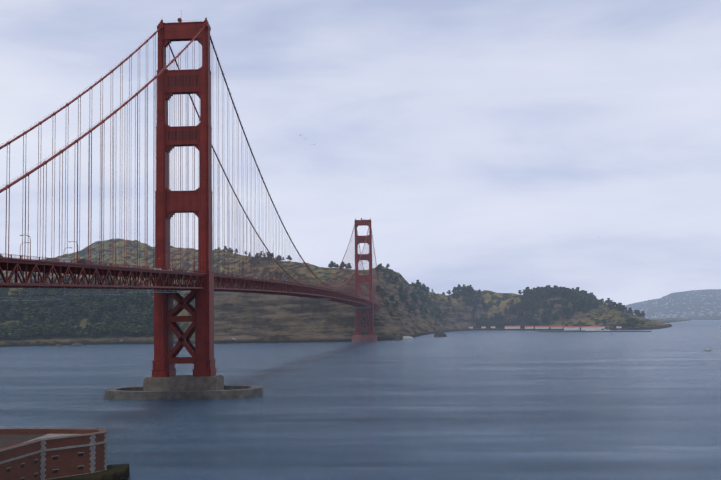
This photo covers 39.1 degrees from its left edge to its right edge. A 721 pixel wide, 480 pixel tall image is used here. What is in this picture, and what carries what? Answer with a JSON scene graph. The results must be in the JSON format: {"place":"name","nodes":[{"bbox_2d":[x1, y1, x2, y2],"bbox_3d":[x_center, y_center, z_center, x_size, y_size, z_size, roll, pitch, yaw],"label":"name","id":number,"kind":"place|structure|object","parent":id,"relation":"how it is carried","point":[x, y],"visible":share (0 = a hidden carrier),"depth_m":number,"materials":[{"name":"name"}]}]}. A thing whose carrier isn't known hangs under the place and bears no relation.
{"place":"outdoors","nodes":[
{"label":"outdoors","id":0,"kind":"place"},
{"bbox_2d":[0,428,105,479],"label":"fort point walls","id":1,"kind":"structure","parent":0,"point":[68,462],"depth_m":276.05,"materials":[{"name":"red brick"}]},
{"bbox_2d":[0,434,46,448],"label":"fort roof","id":2,"kind":"structure","parent":1,"relation":"on","point":[7,440],"depth_m":285.95,"materials":[{"name":"grey concrete"}]},
{"bbox_2d":[7,453,82,479],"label":"windows","id":3,"kind":"structure","parent":1,"relation":"in","point":[56,458],"depth_m":274.19,"materials":[{"name":"black glass"}]},
{"bbox_2d":[23,434,78,442],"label":"fort roof","id":4,"kind":"structure","parent":1,"relation":"on","point":[50,435],"depth_m":291.65,"materials":[{"name":"grey concrete"}]},
{"bbox_2d":[0,320,720,479],"bbox_3d":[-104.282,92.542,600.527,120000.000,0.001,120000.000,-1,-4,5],"label":"sea water","id":5,"kind":"structure","parent":0,"point":[499,405],"depth_m":508.07,"materials":[{"name":"blue liquid"}]},
{"bbox_2d":[104,385,262,399],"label":"pier fender","id":6,"kind":"object","parent":5,"relation":"in","point":[227,392],"visible":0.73,"depth_m":576.80,"materials":[{"name":"concrete"}]},
{"bbox_2d":[143,375,223,390],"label":"tower pier","id":7,"kind":"structure","parent":5,"relation":"in","point":[183,383],"depth_m":591.12,"materials":[{"name":"concrete"}]},
{"bbox_2d":[151,17,216,376],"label":"tower","id":8,"kind":"structure","parent":7,"relation":"on","point":[167,312],"depth_m":604.93,"materials":[{"name":"red metal"}]},
{"bbox_2d":[167,75,197,139],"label":"tower strut panels","id":9,"kind":"object","parent":8,"relation":"attached to","point":[175,85],"visible":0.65,"depth_m":611.07,"materials":[{"name":"red metal"}]},
{"bbox_2d":[0,26,382,301],"bbox_3d":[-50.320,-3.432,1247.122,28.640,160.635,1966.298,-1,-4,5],"label":"suspension cables","id":10,"kind":"object","parent":8,"relation":"on","point":[25,132],"visible":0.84,"depth_m":531.45,"materials":[{"name":"red metal"}]},
{"bbox_2d":[5,34,380,302],"bbox_3d":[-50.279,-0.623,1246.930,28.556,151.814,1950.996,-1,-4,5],"label":"suspender cables","id":11,"kind":"object","parent":10,"relation":"hanging from","point":[101,172],"visible":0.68,"depth_m":580.08,"materials":[{"name":"metal"}]},
{"bbox_2d":[0,253,380,308],"bbox_3d":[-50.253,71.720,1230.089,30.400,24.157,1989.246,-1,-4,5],"label":"bridge deck","id":12,"kind":"structure","parent":11,"relation":"hanging from","point":[59,267],"depth_m":484.27,"materials":[{"name":"red metal"}]},
{"bbox_2d":[79,259,235,275],"bbox_3d":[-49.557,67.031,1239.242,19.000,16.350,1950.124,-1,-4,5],"label":"traffic","id":13,"kind":"object","parent":12,"relation":"on","point":[83,260],"visible":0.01,"depth_m":424.68,"materials":[{"name":"grey paint"}]},
{"bbox_2d":[0,285,370,307],"bbox_3d":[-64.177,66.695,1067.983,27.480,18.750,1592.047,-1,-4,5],"label":"maintenance scaffolds","id":14,"kind":"object","parent":12,"relation":"hanging from","point":[187,291],"visible":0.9,"depth_m":446.79,"materials":[{"name":"red metal"}]},
{"bbox_2d":[20,235,369,299],"bbox_3d":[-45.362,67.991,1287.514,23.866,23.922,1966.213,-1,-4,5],"label":"street lamps","id":15,"kind":"object","parent":12,"relation":"on","point":[175,262],"visible":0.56,"depth_m":584.77,"materials":[{"name":"grey metal"}]},
{"bbox_2d":[54,329,446,346],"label":"shore rocks","id":16,"kind":"object","parent":5,"relation":"in","point":[439,333],"visible":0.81,"depth_m":1894.76,"materials":[{"name":"grey stone"}]},
{"bbox_2d":[352,335,376,341],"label":"tower pier","id":17,"kind":"structure","parent":5,"relation":"on","point":[361,338],"depth_m":1860.69,"materials":[{"name":"grey concrete"}]},
{"bbox_2d":[354,218,373,334],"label":"tower","id":18,"kind":"structure","parent":17,"relation":"on","point":[369,314],"depth_m":1876.06,"materials":[{"name":"red metal"}]},
{"bbox_2d":[358,237,367,258],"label":"tower strut panels","id":19,"kind":"object","parent":18,"relation":"attached to","point":[366,239],"visible":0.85,"depth_m":1882.70,"materials":[{"name":"red metal"}]},
{"bbox_2d":[538,331,650,331],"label":"horseshoe bay breakwater","id":20,"kind":"object","parent":5,"relation":"in","point":[594,331],"visible":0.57,"depth_m":2496.38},
{"bbox_2d":[585,326,609,330],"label":"marina yachts","id":21,"kind":"object","parent":5,"relation":"on","point":[596,330],"visible":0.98,"depth_m":2662.39,"materials":[{"name":"beige paint"}]},
{"bbox_2d":[0,238,720,479],"bbox_3d":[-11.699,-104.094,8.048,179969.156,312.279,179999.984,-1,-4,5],"label":"terrain","id":22,"kind":"structure","parent":0,"point":[240,317],"depth_m":2350.82,"materials":[{"name":"green plant"}]},
{"bbox_2d":[21,291,31,297],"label":"tree","id":23,"kind":"object","parent":22,"relation":"on","point":[25,294],"visible":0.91,"depth_m":2083.80,"materials":[{"name":"green plant"}]},
{"bbox_2d":[22,312,31,324],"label":"tree","id":24,"kind":"object","parent":22,"relation":"on","point":[25,317],"visible":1,"depth_m":1987.05,"materials":[{"name":"green plant"}]},
{"bbox_2d":[47,297,54,306],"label":"tree","id":25,"kind":"object","parent":22,"relation":"on","point":[52,300],"visible":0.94,"depth_m":2079.16,"materials":[{"name":"green plant"}]},
{"bbox_2d":[0,428,106,479],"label":"fort trim","id":26,"kind":"structure","parent":22,"relation":"on","point":[44,449],"depth_m":276.36,"materials":[{"name":"grey stone"}]},
{"bbox_2d":[63,288,72,297],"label":"tree","id":27,"kind":"object","parent":22,"relation":"on","point":[66,290],"visible":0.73,"depth_m":2115.75,"materials":[{"name":"green plant"}]},
{"bbox_2d":[76,326,83,336],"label":"tree","id":28,"kind":"object","parent":22,"relation":"on","point":[80,330],"visible":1,"depth_m":1935.64,"materials":[{"name":"green plant"}]},
{"bbox_2d":[83,324,89,334],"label":"tree","id":29,"kind":"object","parent":22,"relation":"on","point":[87,328],"visible":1,"depth_m":1961.12,"materials":[{"name":"green plant"}]},
{"bbox_2d":[91,328,98,337],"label":"tree","id":30,"kind":"object","parent":22,"relation":"on","point":[95,333],"visible":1,"depth_m":1935.41,"materials":[{"name":"green plant"}]},
{"bbox_2d":[94,289,103,297],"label":"tree","id":31,"kind":"object","parent":22,"relation":"on","point":[100,295],"visible":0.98,"depth_m":2113.71,"materials":[{"name":"green plant"}]},
{"bbox_2d":[106,312,111,320],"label":"tree","id":32,"kind":"object","parent":22,"relation":"on","point":[109,315],"visible":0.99,"depth_m":2015.94,"materials":[{"name":"green plant"}]},
{"bbox_2d":[381,288,387,295],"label":"tree","id":33,"kind":"object","parent":22,"relation":"on","point":[383,292],"visible":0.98,"depth_m":2229.11,"materials":[{"name":"green plant"}]},
{"bbox_2d":[389,295,394,304],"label":"tree","id":34,"kind":"object","parent":22,"relation":"on","point":[392,298],"visible":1,"depth_m":2238.38,"materials":[{"name":"green plant"}]},
{"bbox_2d":[469,326,621,329],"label":"waterfront buildings","id":35,"kind":"structure","parent":22,"relation":"on","point":[582,328],"depth_m":2796.71,"materials":[{"name":"white"}]},
{"bbox_2d":[0,0,720,305],"label":"sky","id":36,"kind":"structure","parent":0,"point":[498,146],"materials":[{"name":"white"}]},
{"bbox_2d":[468,326,602,326],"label":"fort baker roofs","id":37,"kind":"structure","parent":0,"point":[546,326],"depth_m":2862.98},
{"bbox_2d":[632,290,720,318],"bbox_3d":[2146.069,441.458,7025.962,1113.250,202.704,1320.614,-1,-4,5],"label":"town houses","id":38,"kind":"structure","parent":0,"point":[693,313],"depth_m":6743.71,"materials":[{"name":"white"}]}
]}

